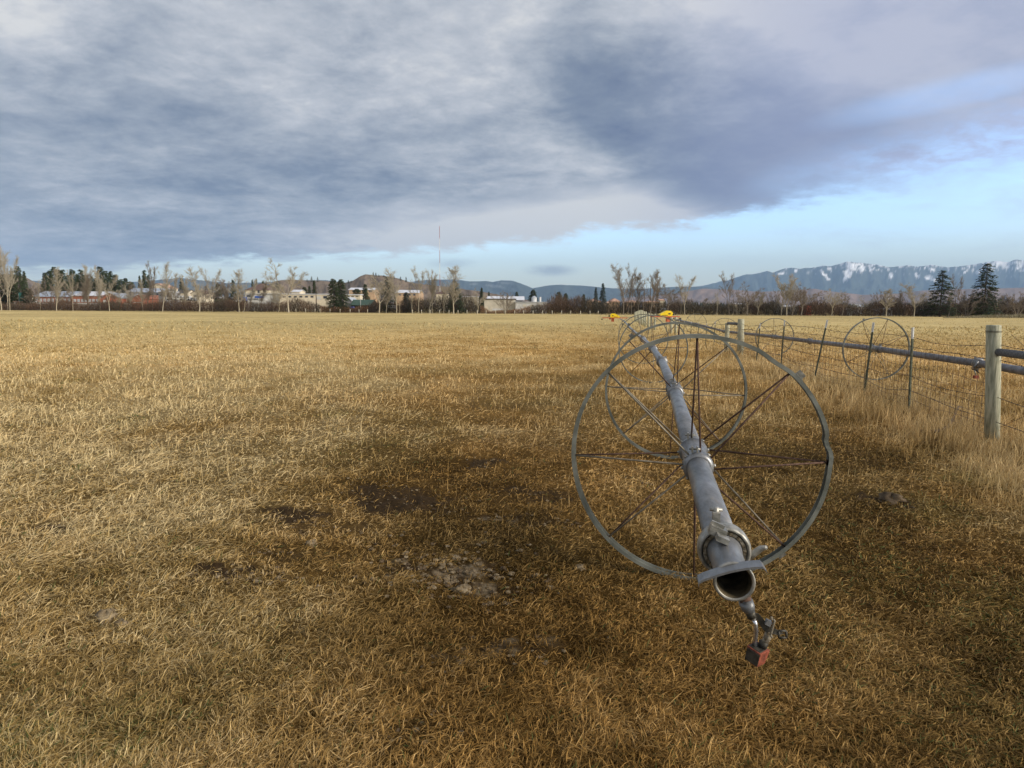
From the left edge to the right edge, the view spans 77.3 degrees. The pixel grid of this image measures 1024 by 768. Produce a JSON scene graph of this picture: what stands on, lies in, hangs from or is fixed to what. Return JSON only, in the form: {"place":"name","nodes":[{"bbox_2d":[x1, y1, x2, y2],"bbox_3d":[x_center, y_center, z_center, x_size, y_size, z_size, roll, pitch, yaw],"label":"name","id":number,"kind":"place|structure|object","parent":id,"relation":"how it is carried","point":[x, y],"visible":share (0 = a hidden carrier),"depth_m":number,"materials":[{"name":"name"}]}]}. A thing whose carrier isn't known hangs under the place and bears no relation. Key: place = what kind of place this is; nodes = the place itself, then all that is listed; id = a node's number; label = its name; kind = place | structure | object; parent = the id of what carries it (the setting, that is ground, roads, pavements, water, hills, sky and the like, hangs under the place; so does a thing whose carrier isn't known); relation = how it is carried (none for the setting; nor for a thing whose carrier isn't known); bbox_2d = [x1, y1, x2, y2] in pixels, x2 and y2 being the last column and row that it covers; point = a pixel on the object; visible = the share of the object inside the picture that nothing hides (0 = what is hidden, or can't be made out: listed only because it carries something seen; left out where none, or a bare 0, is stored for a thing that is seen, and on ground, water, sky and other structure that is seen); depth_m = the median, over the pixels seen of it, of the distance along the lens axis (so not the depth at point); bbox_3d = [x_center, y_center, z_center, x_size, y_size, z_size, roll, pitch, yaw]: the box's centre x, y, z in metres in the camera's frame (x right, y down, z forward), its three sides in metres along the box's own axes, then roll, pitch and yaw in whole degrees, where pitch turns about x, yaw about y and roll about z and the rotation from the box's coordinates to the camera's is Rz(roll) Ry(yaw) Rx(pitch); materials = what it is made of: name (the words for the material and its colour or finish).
{"place":"outdoors","nodes":[
{"label":"outdoors","id":0,"kind":"place"},
{"bbox_2d":[0,274,41,295],"bbox_3d":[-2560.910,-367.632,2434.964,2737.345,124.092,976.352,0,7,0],"label":"hill","id":1,"kind":"structure","parent":0,"point":[29,283],"depth_m":2528.65,"materials":[{"name":"grey"}]},
{"bbox_2d":[126,288,173,294],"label":"building","id":2,"kind":"structure","parent":0,"point":[144,291],"depth_m":299.92,"materials":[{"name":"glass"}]},
{"bbox_2d":[34,278,330,304],"bbox_3d":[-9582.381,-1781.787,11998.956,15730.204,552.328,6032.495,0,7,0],"label":"mountains","id":3,"kind":"structure","parent":0,"point":[190,286],"depth_m":12633.27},
{"bbox_2d":[245,293,278,310],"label":"building","id":4,"kind":"structure","parent":0,"point":[268,296],"depth_m":259.77,"materials":[{"name":"white"}]},
{"bbox_2d":[245,283,278,292],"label":"house","id":5,"kind":"structure","parent":0,"point":[258,287],"depth_m":297.94,"materials":[{"name":"brown"}]},
{"bbox_2d":[279,294,335,310],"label":"building","id":6,"kind":"structure","parent":0,"point":[321,300],"depth_m":255.82,"materials":[{"name":"white"}]},
{"bbox_2d":[348,288,378,308],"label":"house","id":7,"kind":"structure","parent":0,"point":[373,296],"depth_m":297.26,"materials":[{"name":"beige paint"}]},
{"bbox_2d":[268,274,549,306],"bbox_3d":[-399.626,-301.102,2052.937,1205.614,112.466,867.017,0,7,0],"label":"hill","id":8,"kind":"structure","parent":0,"point":[322,286],"depth_m":2129.64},
{"bbox_2d":[395,290,423,309],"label":"building","id":9,"kind":"structure","parent":0,"point":[402,292],"depth_m":297.43,"materials":[{"name":"beige paint"}]},
{"bbox_2d":[36,457,914,750],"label":"crumbled soil","id":10,"kind":"structure","parent":0,"point":[448,581],"depth_m":4.11,"materials":[{"name":"brown soil"}]},
{"bbox_2d":[452,583,471,594],"bbox_3d":[-0.304,1.260,3.914,0.129,0.076,0.102,0,7,0],"label":"clod","id":11,"kind":"object","parent":10,"relation":"on","point":[465,587],"visible":0.77,"depth_m":3.89,"materials":[{"name":"beige soil"}]},
{"bbox_2d":[484,299,515,312],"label":"warehouse","id":12,"kind":"structure","parent":0,"point":[490,305],"depth_m":244.16,"materials":[{"name":"beige metal"}]},
{"bbox_2d":[487,296,524,301],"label":"building","id":13,"kind":"structure","parent":0,"point":[519,298],"depth_m":275.90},
{"bbox_2d":[0,309,1023,767],"bbox_3d":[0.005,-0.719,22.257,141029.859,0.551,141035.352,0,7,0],"label":"ground","id":14,"kind":"structure","parent":0,"point":[372,491],"depth_m":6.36,"materials":[{"name":"brown plant"}]},
{"bbox_2d":[0,249,10,309],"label":"bare tree","id":15,"kind":"object","parent":14,"relation":"on","point":[2,279],"visible":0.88,"depth_m":205.16,"materials":[{"name":"brown plant"}]},
{"bbox_2d":[0,275,11,306],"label":"conifer","id":16,"kind":"object","parent":14,"relation":"on","point":[2,292],"visible":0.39,"depth_m":246.78,"materials":[{"name":"wood"}]},
{"bbox_2d":[0,246,15,309],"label":"bare tree","id":17,"kind":"object","parent":14,"relation":"on","point":[3,276],"visible":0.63,"depth_m":209.53,"materials":[{"name":"brown plant"}]},
{"bbox_2d":[0,253,18,306],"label":"bare tree","id":18,"kind":"object","parent":14,"relation":"on","point":[16,261],"visible":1,"depth_m":203.26,"materials":[{"name":"brown plant"}]},
{"bbox_2d":[8,271,15,304],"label":"conifer","id":19,"kind":"object","parent":14,"relation":"on","point":[9,293],"visible":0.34,"depth_m":241.90,"materials":[{"name":"plant"}]},
{"bbox_2d":[12,266,26,302],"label":"conifer","id":20,"kind":"object","parent":14,"relation":"on","point":[20,285],"visible":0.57,"depth_m":236.93,"materials":[{"name":"green plant"}]},
{"bbox_2d":[16,289,39,308],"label":"conifer","id":21,"kind":"object","parent":14,"relation":"on","point":[27,300],"visible":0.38,"depth_m":232.43,"materials":[{"name":"green plant"}]},
{"bbox_2d":[39,273,50,291],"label":"conifer","id":22,"kind":"object","parent":14,"relation":"on","point":[45,275],"visible":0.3,"depth_m":325.99,"materials":[{"name":"green plant"}]},
{"bbox_2d":[39,276,59,301],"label":"bare tree","id":23,"kind":"object","parent":14,"relation":"on","point":[48,290],"visible":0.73,"depth_m":228.81,"materials":[{"name":"brown plant"}]},
{"bbox_2d":[48,267,65,310],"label":"bare tree","id":24,"kind":"object","parent":14,"relation":"on","point":[57,286],"visible":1,"depth_m":202.85,"materials":[{"name":"brown plant"}]},
{"bbox_2d":[35,291,80,308],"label":"shed","id":25,"kind":"structure","parent":14,"relation":"on","point":[46,297],"depth_m":259.96,"materials":[{"name":"orange"}]},
{"bbox_2d":[58,269,68,290],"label":"conifer","id":26,"kind":"object","parent":14,"relation":"on","point":[64,276],"visible":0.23,"depth_m":337.59,"materials":[{"name":"green plant"}]},
{"bbox_2d":[65,272,77,303],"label":"bare tree","id":27,"kind":"object","parent":14,"relation":"on","point":[70,282],"visible":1,"depth_m":205.71,"materials":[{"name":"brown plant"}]},
{"bbox_2d":[69,269,78,290],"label":"conifer","id":28,"kind":"object","parent":14,"relation":"on","point":[74,272],"visible":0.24,"depth_m":350.19,"materials":[{"name":"green plant"}]},
{"bbox_2d":[74,269,85,290],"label":"conifer","id":29,"kind":"object","parent":14,"relation":"on","point":[79,278],"visible":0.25,"depth_m":336.35,"materials":[{"name":"green plant"}]},
{"bbox_2d":[79,273,90,309],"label":"bare tree","id":30,"kind":"object","parent":14,"relation":"on","point":[86,287],"visible":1,"depth_m":209.92,"materials":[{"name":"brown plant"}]},
{"bbox_2d":[80,263,93,308],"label":"bare tree","id":31,"kind":"object","parent":14,"relation":"on","point":[85,270],"visible":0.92,"depth_m":211.73,"materials":[{"name":"brown plant"}]},
{"bbox_2d":[73,291,109,305],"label":"shed","id":32,"kind":"structure","parent":14,"relation":"on","point":[79,300],"depth_m":255.92,"materials":[{"name":"orange"}]},
{"bbox_2d":[92,264,102,298],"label":"bare tree","id":33,"kind":"object","parent":14,"relation":"on","point":[98,284],"visible":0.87,"depth_m":209.51,"materials":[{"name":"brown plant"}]},
{"bbox_2d":[91,266,108,291],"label":"conifer","id":34,"kind":"object","parent":14,"relation":"on","point":[101,271],"visible":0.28,"depth_m":335.48,"materials":[{"name":"green plant"}]},
{"bbox_2d":[93,608,117,624],"bbox_3d":[-2.215,1.265,3.490,0.138,0.081,0.108,6,9,41],"label":"rock","id":35,"kind":"object","parent":14,"relation":"on","point":[100,613],"visible":0.91,"depth_m":3.46,"materials":[{"name":"beige stone"}]},
{"bbox_2d":[94,271,117,310],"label":"bare tree","id":36,"kind":"object","parent":14,"relation":"on","point":[115,281],"visible":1,"depth_m":205.65,"materials":[{"name":"brown plant"}]},
{"bbox_2d":[100,293,125,309],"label":"shed","id":37,"kind":"structure","parent":14,"relation":"on","point":[104,298],"depth_m":253.04,"materials":[{"name":"orange"}]},
{"bbox_2d":[110,274,121,292],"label":"conifer","id":38,"kind":"object","parent":14,"relation":"on","point":[115,286],"visible":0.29,"depth_m":335.04,"materials":[{"name":"green plant"}]},
{"bbox_2d":[113,618,132,628],"bbox_3d":[-2.097,1.293,3.444,0.092,0.055,0.080,-6,9,-43],"label":"clod","id":39,"kind":"object","parent":14,"relation":"on","point":[125,622],"visible":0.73,"depth_m":3.43,"materials":[{"name":"beige soil"}]},
{"bbox_2d":[141,270,148,287],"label":"conifer","id":40,"kind":"object","parent":14,"relation":"on","point":[144,280],"visible":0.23,"depth_m":335.50,"materials":[{"name":"green plant"}]},
{"bbox_2d":[132,295,158,309],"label":"shed","id":41,"kind":"structure","parent":14,"relation":"on","point":[145,300],"depth_m":254.80,"materials":[{"name":"red"}]},
{"bbox_2d":[144,260,161,310],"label":"bare tree","id":42,"kind":"object","parent":14,"relation":"on","point":[149,273],"visible":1,"depth_m":209.36,"materials":[{"name":"brown plant"}]},
{"bbox_2d":[158,261,172,311],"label":"bare tree","id":43,"kind":"object","parent":14,"relation":"on","point":[166,274],"visible":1,"depth_m":203.66,"materials":[{"name":"brown plant"}]},
{"bbox_2d":[168,273,179,308],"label":"bare tree","id":44,"kind":"object","parent":14,"relation":"on","point":[174,289],"visible":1,"depth_m":211.87,"materials":[{"name":"brown plant"}]},
{"bbox_2d":[177,274,189,302],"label":"bare tree","id":45,"kind":"object","parent":14,"relation":"on","point":[184,289],"visible":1,"depth_m":213.85,"materials":[{"name":"brown plant"}]},
{"bbox_2d":[185,266,204,311],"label":"bare tree","id":46,"kind":"object","parent":14,"relation":"on","point":[195,283],"visible":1,"depth_m":202.54,"materials":[{"name":"brown plant"}]},
{"bbox_2d":[200,284,212,302],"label":"bare tree","id":47,"kind":"object","parent":14,"relation":"on","point":[206,295],"visible":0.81,"depth_m":224.07,"materials":[{"name":"brown plant"}]},
{"bbox_2d":[198,265,221,311],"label":"bare tree","id":48,"kind":"object","parent":14,"relation":"on","point":[208,280],"visible":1,"depth_m":207.47,"materials":[{"name":"brown plant"}]},
{"bbox_2d":[216,278,230,300],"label":"bare tree","id":49,"kind":"object","parent":14,"relation":"on","point":[225,290],"visible":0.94,"depth_m":227.35,"materials":[{"name":"brown plant"}]},
{"bbox_2d":[226,268,246,311],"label":"bare tree","id":50,"kind":"object","parent":14,"relation":"on","point":[238,285],"visible":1,"depth_m":201.91,"materials":[{"name":"brown plant"}]},
{"bbox_2d":[256,283,268,302],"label":"bare tree","id":51,"kind":"object","parent":14,"relation":"on","point":[262,293],"visible":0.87,"depth_m":229.96,"materials":[{"name":"brown plant"}]},
{"bbox_2d":[263,257,307,312],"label":"bare tree","id":52,"kind":"object","parent":14,"relation":"on","point":[292,278],"visible":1,"depth_m":199.96,"materials":[{"name":"brown plant"}]},
{"bbox_2d":[69,308,580,314],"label":"field fence","id":53,"kind":"object","parent":14,"relation":"on","point":[439,311],"visible":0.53,"depth_m":187.27,"materials":[{"name":"wood"}]},
{"bbox_2d":[323,279,342,312],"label":"conifer","id":54,"kind":"object","parent":14,"relation":"on","point":[333,297],"visible":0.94,"depth_m":209.45,"materials":[{"name":"green plant"}]},
{"bbox_2d":[333,279,350,312],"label":"conifer","id":55,"kind":"object","parent":14,"relation":"on","point":[340,282],"visible":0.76,"depth_m":211.56,"materials":[{"name":"green plant"}]},
{"bbox_2d":[344,294,364,305],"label":"building","id":56,"kind":"structure","parent":14,"relation":"on","point":[358,296],"depth_m":247.78,"materials":[{"name":"beige paint"}]},
{"bbox_2d":[351,299,375,310],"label":"shed","id":57,"kind":"structure","parent":14,"relation":"on","point":[356,303],"depth_m":225.25,"materials":[{"name":"green metal"}]},
{"bbox_2d":[361,284,370,305],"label":"conifer","id":58,"kind":"object","parent":14,"relation":"on","point":[365,295],"visible":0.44,"depth_m":252.15,"materials":[{"name":"green plant"}]},
{"bbox_2d":[364,274,393,312],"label":"bare tree","id":59,"kind":"object","parent":14,"relation":"on","point":[376,288],"visible":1,"depth_m":200.03,"materials":[{"name":"brown plant"}]},
{"bbox_2d":[378,277,398,312],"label":"conifer","id":60,"kind":"object","parent":14,"relation":"on","point":[387,285],"visible":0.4,"depth_m":209.49,"materials":[{"name":"plant"}]},
{"bbox_2d":[384,265,400,312],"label":"bare tree","id":61,"kind":"object","parent":14,"relation":"on","point":[390,282],"visible":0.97,"depth_m":200.66,"materials":[{"name":"brown plant"}]},
{"bbox_2d":[400,292,413,312],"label":"conifer","id":62,"kind":"object","parent":14,"relation":"on","point":[405,297],"visible":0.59,"depth_m":212.75,"materials":[{"name":"green plant"}]},
{"bbox_2d":[410,266,426,312],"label":"bare tree","id":63,"kind":"object","parent":14,"relation":"on","point":[419,281],"visible":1,"depth_m":201.68,"materials":[{"name":"brown plant"}]},
{"bbox_2d":[425,268,437,300],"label":"bare tree","id":64,"kind":"object","parent":14,"relation":"on","point":[433,285],"visible":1,"depth_m":202.81,"materials":[{"name":"brown plant"}]},
{"bbox_2d":[441,265,465,313],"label":"bare tree","id":65,"kind":"object","parent":14,"relation":"on","point":[453,272],"visible":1,"depth_m":198.52,"materials":[{"name":"brown plant"}]},
{"bbox_2d":[445,281,465,313],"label":"conifer","id":66,"kind":"object","parent":14,"relation":"on","point":[457,305],"visible":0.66,"depth_m":205.93,"materials":[{"name":"green plant"}]},
{"bbox_2d":[471,287,486,313],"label":"bare tree","id":67,"kind":"object","parent":14,"relation":"on","point":[484,298],"visible":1,"depth_m":201.59,"materials":[{"name":"brown plant"}]},
{"bbox_2d":[491,292,514,313],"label":"bare tree","id":68,"kind":"object","parent":14,"relation":"on","point":[508,305],"visible":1,"depth_m":202.29,"materials":[{"name":"brown plant"}]},
{"bbox_2d":[0,311,1023,544],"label":"standing grass","id":69,"kind":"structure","parent":14,"relation":"on","point":[966,442],"depth_m":10.83,"materials":[{"name":"beige plant"}]},
{"bbox_2d":[0,291,1023,316],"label":"brush","id":70,"kind":"object","parent":14,"relation":"on","point":[902,309],"visible":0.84,"depth_m":209.80,"materials":[{"name":"brown plant"}]},
{"bbox_2d":[516,302,546,312],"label":"warehouse","id":71,"kind":"structure","parent":14,"relation":"on","point":[522,304],"depth_m":242.13,"materials":[{"name":"white"}]},
{"bbox_2d":[598,283,606,313],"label":"conifer","id":72,"kind":"object","parent":14,"relation":"on","point":[602,292],"visible":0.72,"depth_m":232.49,"materials":[{"name":"green plant"}]},
{"bbox_2d":[609,261,632,314],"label":"bare tree","id":73,"kind":"object","parent":14,"relation":"on","point":[619,284],"visible":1,"depth_m":202.43,"materials":[{"name":"grey plant"}]},
{"bbox_2d":[625,264,636,314],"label":"bare tree","id":74,"kind":"object","parent":14,"relation":"on","point":[633,285],"visible":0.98,"depth_m":203.50,"materials":[{"name":"grey plant"}]},
{"bbox_2d":[628,271,648,309],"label":"bare tree","id":75,"kind":"object","parent":14,"relation":"on","point":[638,295],"visible":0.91,"depth_m":205.77,"materials":[{"name":"grey plant"}]},
{"bbox_2d":[646,268,664,313],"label":"bare tree","id":76,"kind":"object","parent":14,"relation":"on","point":[655,284],"visible":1,"depth_m":202.88,"materials":[{"name":"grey plant"}]},
{"bbox_2d":[658,283,681,310],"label":"bare tree","id":77,"kind":"object","parent":14,"relation":"on","point":[666,295],"visible":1,"depth_m":203.18,"materials":[{"name":"grey plant"}]},
{"bbox_2d":[675,273,695,314],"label":"bare tree","id":78,"kind":"object","parent":14,"relation":"on","point":[683,288],"visible":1,"depth_m":201.55,"materials":[{"name":"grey plant"}]},
{"bbox_2d":[571,313,833,666],"bbox_3d":[7.525,-4.019,42.875,3.564,1.857,83.115,1,7,8],"label":"wheel line","id":79,"kind":"object","parent":14,"relation":"on","point":[726,555],"visible":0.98,"depth_m":3.84,"materials":[{"name":"metal"}]},
{"bbox_2d":[718,271,734,307],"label":"bare tree","id":80,"kind":"object","parent":14,"relation":"on","point":[730,288],"visible":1,"depth_m":201.85,"materials":[{"name":"grey plant"}]},
{"bbox_2d":[734,281,764,315],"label":"bare tree","id":81,"kind":"object","parent":14,"relation":"on","point":[755,296],"visible":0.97,"depth_m":201.07,"materials":[{"name":"grey plant"}]},
{"bbox_2d":[776,282,787,315],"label":"bare tree","id":82,"kind":"object","parent":14,"relation":"on","point":[782,301],"visible":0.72,"depth_m":206.54,"materials":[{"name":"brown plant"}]},
{"bbox_2d":[773,273,802,315],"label":"bare tree","id":83,"kind":"object","parent":14,"relation":"on","point":[789,295],"visible":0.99,"depth_m":202.04,"materials":[{"name":"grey plant"}]},
{"bbox_2d":[785,285,809,315],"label":"bare tree","id":84,"kind":"object","parent":14,"relation":"on","point":[796,297],"visible":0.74,"depth_m":203.05,"materials":[{"name":"grey plant"}]},
{"bbox_2d":[785,284,826,315],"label":"bare tree","id":85,"kind":"object","parent":14,"relation":"on","point":[811,298],"visible":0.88,"depth_m":201.62,"materials":[{"name":"grey plant"}]},
{"bbox_2d":[634,310,1023,446],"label":"wire fence","id":86,"kind":"object","parent":14,"relation":"on","point":[994,352],"visible":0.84,"depth_m":9.85,"materials":[{"name":"grey metal"}]},
{"bbox_2d":[665,301,994,308],"bbox_3d":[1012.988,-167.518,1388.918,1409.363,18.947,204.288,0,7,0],"label":"wood","id":87,"kind":"object","parent":14,"relation":"on","point":[774,305],"visible":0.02,"depth_m":1319.54,"materials":[{"name":"brown plant"}]},
{"bbox_2d":[645,311,1023,379],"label":"wheel line","id":88,"kind":"object","parent":14,"relation":"on","point":[1014,369],"visible":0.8,"depth_m":15.35,"materials":[{"name":"metal"}]},
{"bbox_2d":[823,288,846,315],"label":"bare tree","id":89,"kind":"object","parent":14,"relation":"on","point":[834,301],"visible":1,"depth_m":203.97,"materials":[{"name":"grey plant"}]},
{"bbox_2d":[876,288,898,316],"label":"bare tree","id":90,"kind":"object","parent":14,"relation":"on","point":[887,299],"visible":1,"depth_m":203.17,"materials":[{"name":"grey plant"}]},
{"bbox_2d":[878,492,906,505],"bbox_3d":[3.381,1.030,5.693,0.217,0.137,0.218,0,7,0],"label":"clod","id":91,"kind":"object","parent":14,"relation":"on","point":[888,497],"visible":0.82,"depth_m":5.65,"materials":[{"name":"grey soil"}]},
{"bbox_2d":[900,283,927,316],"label":"bare tree","id":92,"kind":"object","parent":14,"relation":"on","point":[910,295],"visible":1,"depth_m":203.79,"materials":[{"name":"grey plant"}]},
{"bbox_2d":[920,270,959,316],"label":"conifer","id":93,"kind":"object","parent":14,"relation":"on","point":[943,290],"visible":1,"depth_m":203.40,"materials":[{"name":"green plant"}]},
{"bbox_2d":[950,274,963,315],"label":"bare tree","id":94,"kind":"object","parent":14,"relation":"on","point":[954,286],"visible":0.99,"depth_m":201.65,"materials":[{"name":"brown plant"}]},
{"bbox_2d":[944,291,987,315],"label":"bush","id":95,"kind":"object","parent":14,"relation":"on","point":[964,304],"visible":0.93,"depth_m":203.16,"materials":[{"name":"brown plant"}]},
{"bbox_2d":[963,263,1002,314],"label":"conifer","id":96,"kind":"object","parent":14,"relation":"on","point":[986,293],"visible":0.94,"depth_m":201.07,"materials":[{"name":"green plant"}]},
{"bbox_2d":[943,314,1023,317],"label":"weeds","id":97,"kind":"object","parent":14,"relation":"on","point":[1000,316],"visible":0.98,"depth_m":178.04,"materials":[{"name":"brown plant"}]},
{"bbox_2d":[987,295,1018,315],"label":"bare tree","id":98,"kind":"object","parent":14,"relation":"on","point":[1005,307],"visible":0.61,"depth_m":204.48,"materials":[{"name":"brown plant"}]},
{"bbox_2d":[1002,291,1023,314],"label":"bare tree","id":99,"kind":"object","parent":14,"relation":"on","point":[1019,306],"visible":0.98,"depth_m":201.29,"materials":[{"name":"brown plant"}]},
{"bbox_2d":[0,0,1023,288],"label":"sky","id":100,"kind":"structure","parent":0,"point":[542,142],"materials":[{"name":"grey"}]},
{"bbox_2d":[412,280,720,307],"bbox_3d":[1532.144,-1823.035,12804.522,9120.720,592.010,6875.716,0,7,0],"label":"mountains","id":101,"kind":"structure","parent":0,"point":[545,293],"depth_m":13356.23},
{"bbox_2d":[621,288,1023,305],"bbox_3d":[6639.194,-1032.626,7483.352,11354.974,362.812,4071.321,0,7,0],"label":"hills","id":102,"kind":"structure","parent":0,"point":[699,295],"depth_m":7796.04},
{"bbox_2d":[703,260,1023,294],"bbox_3d":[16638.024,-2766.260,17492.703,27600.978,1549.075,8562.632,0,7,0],"label":"mountains","id":103,"kind":"structure","parent":0,"point":[858,278],"depth_m":18065.17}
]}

